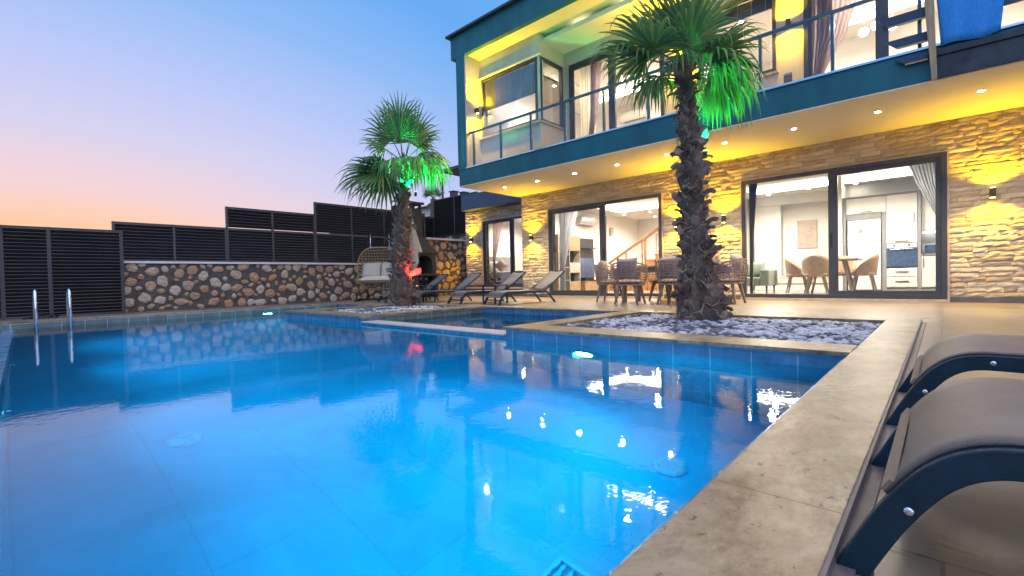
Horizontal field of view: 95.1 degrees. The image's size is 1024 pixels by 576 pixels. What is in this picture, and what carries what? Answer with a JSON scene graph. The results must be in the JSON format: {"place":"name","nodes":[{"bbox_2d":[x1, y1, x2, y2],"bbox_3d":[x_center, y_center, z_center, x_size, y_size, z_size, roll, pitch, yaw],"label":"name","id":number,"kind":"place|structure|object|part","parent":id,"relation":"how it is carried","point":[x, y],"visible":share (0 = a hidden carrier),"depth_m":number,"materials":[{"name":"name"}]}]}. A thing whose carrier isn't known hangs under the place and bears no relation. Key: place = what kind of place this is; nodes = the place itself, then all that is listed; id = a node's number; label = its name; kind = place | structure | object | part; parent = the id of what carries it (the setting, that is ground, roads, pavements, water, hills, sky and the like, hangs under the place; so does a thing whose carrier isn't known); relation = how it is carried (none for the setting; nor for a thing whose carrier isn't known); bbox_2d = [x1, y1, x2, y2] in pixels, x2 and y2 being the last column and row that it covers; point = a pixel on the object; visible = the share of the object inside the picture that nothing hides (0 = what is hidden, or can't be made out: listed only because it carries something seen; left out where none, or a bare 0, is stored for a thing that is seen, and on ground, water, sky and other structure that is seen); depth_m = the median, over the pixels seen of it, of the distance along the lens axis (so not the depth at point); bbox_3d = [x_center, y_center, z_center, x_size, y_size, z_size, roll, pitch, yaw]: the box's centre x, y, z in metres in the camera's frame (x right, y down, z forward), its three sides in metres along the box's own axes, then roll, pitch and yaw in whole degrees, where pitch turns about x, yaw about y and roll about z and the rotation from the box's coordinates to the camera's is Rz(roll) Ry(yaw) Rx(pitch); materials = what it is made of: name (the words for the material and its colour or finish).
{"place":"outdoors","nodes":[
{"label":"outdoors","id":0,"kind":"place"},
{"bbox_2d":[22,314,59,319],"bbox_3d":[-8.480,0.518,8.441,0.293,0.072,0.484,0,2,43],"label":"hose","id":1,"kind":"object","parent":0,"point":[42,317],"visible":0.82,"depth_m":8.40,"materials":[{"name":"black plastic"}]},
{"bbox_2d":[0,301,356,321],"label":"pool side paving","id":2,"kind":"structure","parent":0,"point":[162,311],"depth_m":10.69,"materials":[{"name":"stone"}]},
{"bbox_2d":[0,225,125,319],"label":"slatted fence","id":3,"kind":"object","parent":2,"relation":"on","point":[50,265],"visible":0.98,"depth_m":9.36,"materials":[{"name":"metal"}]},
{"bbox_2d":[124,261,390,311],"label":"garden wall","id":4,"kind":"structure","parent":2,"relation":"on","point":[160,285],"depth_m":11.95,"materials":[{"name":"stone"}]},
{"bbox_2d":[111,221,227,261],"bbox_3d":[-7.949,-1.054,11.013,0.087,0.865,2.220,0,2,43],"label":"slatted fence","id":5,"kind":"object","parent":4,"relation":"on","point":[158,242],"visible":0.83,"depth_m":10.98,"materials":[{"name":"metal"}]},
{"bbox_2d":[225,206,315,262],"bbox_3d":[-6.442,-1.390,12.658,0.087,1.400,2.280,0,2,43],"label":"slatted fence","id":6,"kind":"object","parent":4,"relation":"on","point":[270,244],"visible":1,"depth_m":12.57,"materials":[{"name":"metal"}]},
{"bbox_2d":[313,202,425,262],"bbox_3d":[-4.362,-1.659,14.927,0.087,1.750,3.910,0,2,43],"label":"slatted fence","id":7,"kind":"object","parent":4,"relation":"on","point":[356,223],"visible":0.54,"depth_m":14.25,"materials":[{"name":"metal"}]},
{"bbox_2d":[0,304,482,333],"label":"pool side wall","id":8,"kind":"structure","parent":0,"point":[6,327],"depth_m":8.52,"materials":[{"name":"blue tile"}]},
{"bbox_2d":[0,0,508,232],"label":"sky","id":9,"kind":"structure","parent":0,"point":[173,112],"materials":[{"name":"blue"}]},
{"bbox_2d":[328,216,462,236],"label":"hillside terrain","id":10,"kind":"structure","parent":0,"point":[380,236],"depth_m":33.00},
{"bbox_2d":[422,186,443,237],"bbox_3d":[-3.564,-3.305,21.662,1.207,2.984,1.243,-2,1,-25],"label":"neighbour palm","id":11,"kind":"object","parent":10,"relation":"on","point":[428,193],"visible":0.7,"depth_m":21.51,"materials":[{"name":"green plant"}]},
{"bbox_2d":[441,165,458,236],"bbox_3d":[-0.726,-4.180,24.928,4.750,4.370,4.000,0,2,43],"label":"neighbour pergola","id":12,"kind":"object","parent":10,"relation":"on","point":[454,171],"visible":0.08,"depth_m":24.93,"materials":[{"name":"metal"}]},
{"bbox_2d":[438,234,465,239],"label":"garden wall","id":13,"kind":"structure","parent":10,"relation":"on","point":[463,236],"depth_m":19.09,"materials":[{"name":"stone"}]},
{"bbox_2d":[425,217,433,237],"bbox_3d":[-4.019,-2.374,19.090,0.087,1.150,2.090,0,2,43],"label":"slatted fence","id":14,"kind":"object","parent":13,"relation":"on","point":[429,226],"visible":0.1,"depth_m":19.68,"materials":[{"name":"metal"}]},
{"bbox_2d":[433,191,477,237],"bbox_3d":[-2.314,-2.933,18.969,2.690,1.575,0.088,0,2,43],"label":"slatted fence","id":15,"kind":"object","parent":13,"relation":"on","point":[449,216],"visible":0.73,"depth_m":19.19,"materials":[{"name":"metal"}]},
{"bbox_2d":[0,312,830,575],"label":"water","id":16,"kind":"structure","parent":0,"point":[272,444],"depth_m":1.85,"materials":[{"name":"blue liquid"}]},
{"bbox_2d":[0,305,876,575],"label":"pool wall","id":17,"kind":"structure","parent":0,"point":[831,362],"depth_m":3.97,"materials":[{"name":"blue tile"}]},
{"bbox_2d":[361,320,505,335],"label":"spillway sill","id":18,"kind":"structure","parent":17,"relation":"on","point":[455,328],"depth_m":5.92,"materials":[{"name":"stone"}]},
{"bbox_2d":[0,302,920,575],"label":"pool coping","id":19,"kind":"object","parent":17,"relation":"on","point":[774,498],"visible":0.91,"depth_m":1.28,"materials":[{"name":"stone"}]},
{"bbox_2d":[32,288,72,328],"bbox_3d":[-7.745,0.788,7.916,0.421,1.561,0.454,0,2,43],"label":"pool ladder","id":20,"kind":"object","parent":19,"relation":"attached to","point":[68,304],"visible":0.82,"depth_m":7.92,"materials":[{"name":"silver metal"}]},
{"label":"planter bed","id":21,"kind":"structure","parent":17,"relation":"in","visible":0},
{"bbox_2d":[323,305,458,313],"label":"pebbles","id":22,"kind":"object","parent":21,"relation":"on","point":[380,309],"visible":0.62,"depth_m":9.14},
{"bbox_2d":[334,91,453,306],"bbox_3d":[-2.590,-1.865,10.220,2.685,4.774,2.001,-1,1,10],"label":"palm tree","id":23,"kind":"object","parent":21,"relation":"in","point":[378,176],"visible":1,"depth_m":10.08,"materials":[{"name":"green plant"}]},
{"bbox_2d":[585,0,770,320],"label":"palm tree","id":24,"kind":"object","parent":21,"relation":"in","point":[688,29],"visible":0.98,"depth_m":5.62,"materials":[{"name":"green plant"}]},
{"bbox_2d":[567,313,881,345],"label":"pebbles","id":25,"kind":"object","parent":21,"relation":"on","point":[838,332],"visible":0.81,"depth_m":4.70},
{"bbox_2d":[415,190,468,216],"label":"neighbour house","id":26,"kind":"structure","parent":0,"point":[427,211],"depth_m":29.80,"materials":[{"name":"ceramic"}]},
{"bbox_2d":[608,227,658,289],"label":"staircase","id":27,"kind":"structure","parent":0,"point":[648,285],"depth_m":15.72,"materials":[{"name":"brown wood"}]},
{"bbox_2d":[655,234,657,253],"bbox_3d":[5.886,-1.044,17.812,0.900,2.100,0.122,0,2,43],"label":"interior door","id":28,"kind":"structure","parent":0,"point":[656,235],"depth_m":18.08,"materials":[{"name":"white wood"}]},
{"bbox_2d":[329,295,1023,575],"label":"terrace","id":29,"kind":"structure","parent":0,"point":[975,530],"depth_m":1.17,"materials":[{"name":"beige stone"}]},
{"bbox_2d":[354,233,391,300],"bbox_3d":[-3.833,-0.613,13.581,1.295,1.940,0.840,-1,1,0],"label":"hanging chair","id":30,"kind":"object","parent":29,"relation":"on","point":[370,273],"visible":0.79,"depth_m":13.57,"materials":[{"name":"wicker"}]},
{"bbox_2d":[378,274,447,302],"bbox_3d":[-2.680,0.000,12.812,1.840,0.726,0.644,-2,1,-33],"label":"sun lounger","id":31,"kind":"object","parent":29,"relation":"on","point":[438,279],"visible":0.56,"depth_m":12.96,"materials":[{"name":"fabric"}]},
{"bbox_2d":[410,214,421,301],"bbox_3d":[-2.623,-0.832,11.999,0.633,2.400,0.633,0,2,43],"label":"closed parasol","id":32,"kind":"object","parent":29,"relation":"on","point":[416,245],"visible":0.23,"depth_m":11.90,"materials":[{"name":"fabric"}]},
{"bbox_2d":[409,201,439,296],"bbox_3d":[-3.052,-1.227,15.347,0.760,3.070,1.118,0,2,43],"label":"garden barbecue","id":33,"kind":"object","parent":29,"relation":"on","point":[427,261],"visible":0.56,"depth_m":15.31,"materials":[{"name":"concrete"}]},
{"bbox_2d":[413,285,435,301],"bbox_3d":[-2.295,0.143,12.292,0.420,0.425,0.420,0,2,43],"label":"side table","id":34,"kind":"object","parent":29,"relation":"on","point":[426,290],"visible":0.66,"depth_m":12.28,"materials":[{"name":"paint"}]},
{"bbox_2d":[425,237,466,294],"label":"tall garden wall","id":35,"kind":"structure","parent":29,"relation":"on","point":[450,256],"depth_m":17.16,"materials":[{"name":"stone"}]},
{"bbox_2d":[413,273,481,302],"bbox_3d":[-1.699,-0.006,12.048,1.840,0.726,0.644,-2,1,-33],"label":"sun lounger","id":36,"kind":"object","parent":29,"relation":"on","point":[466,282],"visible":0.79,"depth_m":12.12,"materials":[{"name":"fabric"}]},
{"bbox_2d":[447,272,525,303],"bbox_3d":[-0.569,-0.012,11.105,1.840,0.726,0.644,-2,1,-33],"label":"sun lounger","id":37,"kind":"object","parent":29,"relation":"on","point":[511,279],"visible":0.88,"depth_m":11.16,"materials":[{"name":"fabric"}]},
{"bbox_2d":[482,284,507,303],"bbox_3d":[-0.382,0.135,10.605,0.420,0.425,0.420,0,2,43],"label":"side table","id":38,"kind":"object","parent":29,"relation":"on","point":[494,285],"visible":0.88,"depth_m":10.58,"materials":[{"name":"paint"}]},
{"bbox_2d":[483,270,564,305],"bbox_3d":[0.310,-0.017,10.421,1.840,0.726,0.644,-2,1,-33],"label":"sun lounger","id":39,"kind":"object","parent":29,"relation":"on","point":[546,282],"visible":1,"depth_m":10.47,"materials":[{"name":"fabric"}]},
{"bbox_2d":[594,260,621,301],"bbox_3d":[2.126,-0.152,10.287,0.609,0.908,0.693,-1,1,33],"label":"wicker chair","id":40,"kind":"object","parent":29,"relation":"on","point":[601,268],"visible":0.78,"depth_m":10.19,"materials":[{"name":"grey wicker"}]},
{"bbox_2d":[612,258,647,304],"bbox_3d":[2.302,-0.133,9.196,0.693,0.908,0.609,0,1,35],"label":"wicker chair","id":41,"kind":"object","parent":29,"relation":"on","point":[626,268],"visible":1,"depth_m":8.99,"materials":[{"name":"brown wicker"}]},
{"bbox_2d":[622,266,681,302],"bbox_3d":[3.144,-0.078,9.494,1.800,0.740,0.800,0,2,43],"label":"outdoor table","id":42,"kind":"object","parent":29,"relation":"on","point":[651,268],"visible":0.05,"depth_m":9.80,"materials":[{"name":"brown wood"}]},
{"bbox_2d":[648,260,676,300],"bbox_3d":[3.315,-0.177,10.197,0.609,0.908,0.693,-2,2,-43],"label":"wicker chair","id":43,"kind":"object","parent":29,"relation":"on","point":[653,282],"visible":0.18,"depth_m":10.17,"materials":[{"name":"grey wicker"}]},
{"bbox_2d":[655,256,680,304],"bbox_3d":[3.032,-0.141,8.811,0.609,0.908,0.693,-2,2,-43],"label":"wicker chair","id":44,"kind":"object","parent":29,"relation":"on","point":[666,271],"visible":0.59,"depth_m":8.66,"materials":[{"name":"wicker"}]},
{"bbox_2d":[712,257,724,284],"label":"wicker chair","id":45,"kind":"object","parent":29,"relation":"on","point":[716,260],"visible":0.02,"depth_m":9.59,"materials":[{"name":"grey wicker"}]},
{"bbox_2d":[715,255,746,303],"bbox_3d":[4.036,-0.162,8.711,0.693,0.908,0.609,-2,2,-41],"label":"wicker chair","id":46,"kind":"object","parent":29,"relation":"on","point":[738,266],"visible":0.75,"depth_m":8.47,"materials":[{"name":"grey wicker"}]},
{"bbox_2d":[445,0,1023,302],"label":"house","id":47,"kind":"structure","parent":29,"relation":"on","point":[962,134],"depth_m":10.03,"materials":[{"name":"stone"}]},
{"bbox_2d":[492,222,502,281],"bbox_3d":[-0.465,-1.246,16.326,0.550,2.250,0.068,0,2,43],"label":"curtain","id":48,"kind":"object","parent":47,"relation":"hanging from","point":[497,228],"visible":0.86,"depth_m":16.41,"materials":[{"name":"beige fabric"}]},
{"bbox_2d":[483,216,522,284],"bbox_3d":[-0.118,-1.196,15.513,2.300,2.230,0.090,0,2,43],"label":"window","id":49,"kind":"structure","parent":47,"relation":"in","point":[486,224],"depth_m":15.87,"materials":[{"name":"metal"}]},
{"bbox_2d":[489,257,522,283],"bbox_3d":[0.154,-0.630,17.073,2.090,1.100,1.500,0,2,43],"label":"bed","id":50,"kind":"object","parent":47,"relation":"on","point":[504,274],"visible":0.1,"depth_m":16.79,"materials":[{"name":"white fabric"}]},
{"bbox_2d":[489,261,502,271],"bbox_3d":[-0.593,-0.787,17.276,0.255,0.409,0.588,0,2,43],"label":"pillow","id":51,"kind":"object","parent":50,"relation":"on","point":[491,264],"visible":0.38,"depth_m":17.10,"materials":[{"name":"white fabric"}]},
{"bbox_2d":[496,259,507,271],"bbox_3d":[-0.393,-0.815,16.949,0.532,0.526,0.177,-1,1,-3],"label":"cushion","id":52,"kind":"object","parent":50,"relation":"on","point":[501,265],"visible":0.94,"depth_m":16.89,"materials":[{"name":"fabric"}]},
{"bbox_2d":[481,56,537,129],"bbox_3d":[-0.078,-4.763,11.867,1.905,1.530,0.090,0,2,43],"label":"window","id":53,"kind":"structure","parent":47,"relation":"in","point":[500,91],"depth_m":11.98,"materials":[{"name":"glass"}]},
{"bbox_2d":[517,63,534,99],"bbox_3d":[-0.044,-5.099,11.909,1.780,0.742,0.035,0,2,43],"label":"pleated blind","id":54,"kind":"object","parent":47,"relation":"attached to","point":[527,87],"visible":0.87,"depth_m":11.49,"materials":[{"name":"grey fabric"}]},
{"bbox_2d":[540,56,563,127],"bbox_3d":[0.962,-4.779,11.511,0.080,1.530,0.890,0,2,43],"label":"window","id":55,"kind":"structure","parent":47,"relation":"in","point":[552,86],"depth_m":11.54,"materials":[{"name":"glass"}]},
{"bbox_2d":[555,234,580,289],"bbox_3d":[1.698,-0.746,14.769,0.320,1.820,1.164,0,2,43],"label":"shelf unit","id":56,"kind":"object","parent":47,"relation":"on","point":[572,275],"visible":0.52,"depth_m":14.78,"materials":[{"name":"wood"}]},
{"bbox_3d":[1.996,-0.645,14.887,0.040,0.280,0.546,0,2,43],"label":"door","id":57,"kind":"part","parent":56,"relation":"part of","materials":[{"name":"wood"}]},
{"bbox_3d":[1.979,-1.425,14.871,0.040,0.440,0.546,0,2,43],"label":"door","id":58,"kind":"part","parent":56,"relation":"part of","materials":[{"name":"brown wood"}]},
{"bbox_3d":[2.010,-0.026,14.900,0.040,0.320,0.546,0,2,43],"label":"door","id":59,"kind":"part","parent":56,"relation":"part of","materials":[{"name":"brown wood"}]},
{"bbox_2d":[559,211,577,289],"bbox_3d":[1.667,-1.107,13.398,0.750,2.500,0.068,0,2,43],"label":"curtain","id":60,"kind":"object","parent":47,"relation":"hanging from","point":[567,221],"visible":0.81,"depth_m":13.51,"materials":[{"name":"white fabric"}]},
{"bbox_2d":[576,216,595,225],"bbox_3d":[2.500,-2.243,15.737,0.220,0.295,0.880,0,2,43],"label":"air conditioner","id":61,"kind":"object","parent":47,"relation":"attached to","point":[585,221],"visible":0.93,"depth_m":15.56,"materials":[{"name":"white plastic"}]},
{"bbox_2d":[580,65,596,136],"bbox_3d":[1.955,-4.462,11.801,0.550,2.540,0.068,0,2,43],"label":"curtain","id":62,"kind":"object","parent":47,"relation":"hanging from","point":[585,88],"visible":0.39,"depth_m":11.86,"materials":[{"name":"white fabric"}]},
{"bbox_2d":[580,238,609,290],"bbox_3d":[2.689,-0.779,15.746,0.460,1.780,1.560,0,2,43],"label":"media unit","id":63,"kind":"object","parent":47,"relation":"on","point":[587,248],"visible":0.35,"depth_m":15.67,"materials":[{"name":"brown wood"}]},
{"bbox_2d":[580,258,594,279],"bbox_3d":[2.483,-0.638,15.683,0.140,0.729,1.000,0,2,43],"label":"television","id":64,"kind":"object","parent":63,"relation":"on","point":[587,270],"visible":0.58,"depth_m":15.71,"materials":[{"name":"glass"}]},
{"bbox_2d":[589,61,601,134],"bbox_3d":[2.067,-4.460,11.575,0.420,2.540,0.068,0,2,43],"label":"curtain","id":65,"kind":"object","parent":47,"relation":"hanging from","point":[595,80],"visible":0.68,"depth_m":11.58,"materials":[{"name":"beige fabric"}]},
{"bbox_2d":[548,193,662,296],"bbox_3d":[2.323,-1.016,12.263,3.390,2.445,0.102,0,2,43],"label":"sliding door","id":66,"kind":"structure","parent":47,"relation":"in","point":[601,205],"depth_m":12.24,"materials":[{"name":"metal"}]},
{"bbox_2d":[609,227,613,235],"bbox_3d":[3.622,-2.053,17.064,0.060,0.290,0.200,0,2,43],"label":"white wall light","id":67,"kind":"object","parent":47,"relation":"attached to","point":[611,231],"visible":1,"depth_m":17.01,"materials":[{"name":"plastic"}]},
{"bbox_2d":[569,44,664,139],"bbox_3d":[2.376,-4.363,10.942,2.470,2.400,0.102,0,2,43],"label":"sliding door","id":68,"kind":"structure","parent":47,"relation":"in","point":[612,98],"depth_m":11.15,"materials":[{"name":"metal"}]},
{"bbox_2d":[620,107,646,123],"bbox_3d":[3.806,-5.380,14.599,0.880,0.295,0.220,0,2,43],"label":"air conditioner","id":69,"kind":"object","parent":47,"relation":"attached to","point":[628,116],"visible":0.76,"depth_m":14.55,"materials":[{"name":"white plastic"}]},
{"bbox_2d":[721,215,725,222],"bbox_3d":[4.551,-1.483,10.071,0.076,0.158,0.122,0,2,43],"label":"wall sconce","id":70,"kind":"object","parent":47,"relation":"attached to","point":[723,218],"depth_m":10.03,"materials":[{"name":"brown metal"}]},
{"bbox_2d":[702,0,775,90],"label":"window","id":71,"kind":"structure","parent":47,"relation":"in","point":[736,1],"depth_m":8.64,"materials":[{"name":"metal"}]},
{"bbox_2d":[717,0,771,28],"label":"pleated blind","id":72,"kind":"object","parent":47,"relation":"attached to","point":[749,9],"visible":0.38,"depth_m":9.03,"materials":[{"name":"grey fabric"}]},
{"bbox_2d":[749,184,756,293],"bbox_3d":[5.231,-1.119,10.130,0.180,2.500,0.068,0,2,43],"label":"curtain","id":73,"kind":"object","parent":47,"relation":"hanging from","point":[752,196],"visible":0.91,"depth_m":10.15,"materials":[{"name":"grey fabric"}]},
{"bbox_2d":[747,261,777,293],"bbox_3d":[5.717,-0.250,11.545,1.320,0.783,0.850,0,2,43],"label":"sage sofa","id":74,"kind":"object","parent":47,"relation":"on","point":[765,277],"visible":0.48,"depth_m":11.07,"materials":[{"name":"fabric"}]},
{"bbox_2d":[784,72,791,82],"bbox_3d":[5.010,-3.826,8.512,0.125,0.150,0.054,0,2,43],"label":"wall socket","id":75,"kind":"object","parent":47,"relation":"attached to","point":[787,77],"depth_m":8.49,"materials":[{"name":"grey plastic"}]},
{"bbox_2d":[785,18,790,25],"bbox_3d":[4.983,-4.770,8.453,0.076,0.158,0.122,0,2,43],"label":"wall sconce","id":76,"kind":"object","parent":47,"relation":"attached to","point":[787,21],"depth_m":8.41,"materials":[{"name":"brown metal"}]},
{"bbox_2d":[784,257,809,293],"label":"tan dining chair","id":77,"kind":"object","parent":47,"relation":"on","point":[793,269],"visible":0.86,"depth_m":10.91,"materials":[{"name":"fabric"}]},
{"bbox_2d":[775,276,828,289],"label":"marble steps","id":78,"kind":"structure","parent":47,"relation":"attached to","point":[797,283],"depth_m":12.89,"materials":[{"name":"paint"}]},
{"bbox_2d":[797,219,816,248],"bbox_3d":[8.392,-1.532,13.327,0.480,0.790,0.044,0,2,43],"label":"flower picture","id":79,"kind":"object","parent":47,"relation":"attached to","point":[806,233],"visible":1,"depth_m":13.31,"materials":[{"name":"paper"}]},
{"bbox_2d":[801,255,828,293],"bbox_3d":[6.657,-0.282,10.247,0.568,0.867,0.513,0,2,39],"label":"tan dining chair","id":80,"kind":"object","parent":47,"relation":"on","point":[815,265],"visible":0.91,"depth_m":10.07,"materials":[{"name":"fabric"}]},
{"bbox_2d":[801,258,861,292],"bbox_3d":[7.170,-0.251,10.518,1.050,0.778,0.700,0,2,43],"label":"indoor dining table","id":81,"kind":"object","parent":47,"relation":"on","point":[847,270],"visible":0.57,"depth_m":10.21,"materials":[{"name":"beige wood"}]},
{"bbox_2d":[812,0,855,75],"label":"curtain","id":82,"kind":"object","parent":47,"relation":"hanging from","point":[821,49],"visible":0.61,"depth_m":8.35,"materials":[{"name":"grey fabric"}]},
{"bbox_2d":[741,151,947,299],"bbox_3d":[6.048,-1.028,8.846,3.180,2.445,0.102,0,2,43],"label":"sliding door","id":83,"kind":"structure","parent":47,"relation":"in","point":[940,159],"depth_m":8.48,"materials":[{"name":"metal"}]},
{"bbox_2d":[803,0,888,77],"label":"sliding door","id":84,"kind":"structure","parent":47,"relation":"in","point":[881,6],"depth_m":7.65,"materials":[{"name":"metal"}]},
{"bbox_2d":[838,256,856,290],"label":"tan dining chair","id":85,"kind":"object","parent":47,"relation":"on","point":[852,265],"visible":0.31,"depth_m":10.87,"materials":[{"name":"fabric"}]},
{"bbox_2d":[850,253,879,290],"bbox_3d":[7.612,-0.300,10.111,0.513,0.867,0.568,0,2,45],"label":"tan dining chair","id":86,"kind":"object","parent":47,"relation":"on","point":[868,267],"visible":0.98,"depth_m":9.91,"materials":[{"name":"fabric"}]},
{"bbox_2d":[858,0,896,36],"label":"globe pendant","id":87,"kind":"object","parent":47,"relation":"hanging from","point":[863,32],"visible":0.52,"depth_m":9.66,"materials":[{"name":"white glass"}]},
{"bbox_2d":[842,190,935,290],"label":"kitchen cabinets","id":88,"kind":"object","parent":47,"relation":"on","point":[907,216],"visible":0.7,"depth_m":10.95,"materials":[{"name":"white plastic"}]},
{"bbox_2d":[847,219,881,289],"bbox_3d":[8.772,-0.807,11.623,0.660,1.715,0.654,0,2,43],"label":"fridge","id":89,"kind":"object","parent":88,"relation":"in","point":[864,240],"visible":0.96,"depth_m":11.36,"materials":[{"name":"white metal"}]},
{"bbox_3d":[8.572,-1.400,11.407,0.650,0.510,0.102,0,2,43],"label":"freezer door","id":90,"kind":"part","parent":89,"relation":"part of","materials":[{"name":"white metal"}]},
{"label":"fridge door","id":91,"kind":"part","parent":89,"relation":"part of","materials":[{"name":"white metal"}]},
{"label":"door","id":92,"kind":"part","parent":88,"relation":"part of","materials":[{"name":"white wood"}]},
{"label":"door","id":93,"kind":"part","parent":88,"relation":"part of","materials":[{"name":"white wood"}]},
{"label":"door","id":94,"kind":"part","parent":88,"relation":"part of","materials":[{"name":"white wood"}]},
{"bbox_2d":[887,242,917,266],"bbox_3d":[9.229,-0.777,11.079,0.540,0.547,0.560,0,2,43],"label":"built in oven","id":95,"kind":"object","parent":88,"relation":"in","point":[902,254],"visible":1,"depth_m":10.91,"materials":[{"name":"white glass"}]},
{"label":"door","id":96,"kind":"part","parent":95,"relation":"part of","materials":[{"name":"blue glass"}]},
{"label":"door","id":97,"kind":"part","parent":88,"relation":"part of","materials":[{"name":"white wood"}]},
{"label":"door","id":98,"kind":"part","parent":88,"relation":"part of","materials":[{"name":"white wood"}]},
{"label":"door","id":99,"kind":"part","parent":88,"relation":"part of","materials":[{"name":"white wood"}]},
{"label":"door","id":100,"kind":"part","parent":88,"relation":"part of","materials":[{"name":"white wood"}]},
{"bbox_2d":[909,162,934,212],"bbox_3d":[7.260,-1.125,8.268,0.512,2.500,0.068,0,2,43],"label":"curtain","id":101,"kind":"object","parent":47,"relation":"hanging from","point":[923,175],"visible":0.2,"depth_m":8.22,"materials":[{"name":"grey fabric"}]},
{"bbox_2d":[878,0,1023,80],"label":"balcony screen","id":102,"kind":"object","parent":47,"relation":"attached to","point":[960,20],"visible":1,"depth_m":5.88,"materials":[{"name":"blue glass"}]},
{"bbox_2d":[989,187,995,197],"bbox_3d":[7.528,-1.492,7.340,0.076,0.158,0.122,0,2,43],"label":"wall sconce","id":103,"kind":"object","parent":47,"relation":"attached to","point":[992,192],"depth_m":7.30,"materials":[{"name":"brown metal"}]},
{"bbox_2d":[820,320,925,575],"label":"drain strip","id":104,"kind":"object","parent":29,"relation":"on","point":[862,502],"visible":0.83,"depth_m":1.18,"materials":[{"name":"metal"}]},
{"bbox_2d":[836,377,1023,575],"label":"sun lounger","id":105,"kind":"object","parent":29,"relation":"on","point":[942,442],"visible":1,"depth_m":0.84,"materials":[{"name":"fabric"}]},
{"bbox_2d":[886,333,1023,425],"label":"sun lounger","id":106,"kind":"object","parent":29,"relation":"on","point":[937,364],"visible":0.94,"depth_m":1.61,"materials":[{"name":"fabric"}]},
{"bbox_2d":[924,244,935,253],"bbox_3d":[9.709,-0.897,10.699,0.450,0.227,0.365,0,2,43],"label":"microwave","id":107,"kind":"object","parent":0,"point":[929,248],"visible":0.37,"depth_m":10.65,"materials":[{"name":"white glass"}]},
{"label":"door","id":108,"kind":"part","parent":107,"relation":"part of","materials":[{"name":"blue glass"}]}
]}

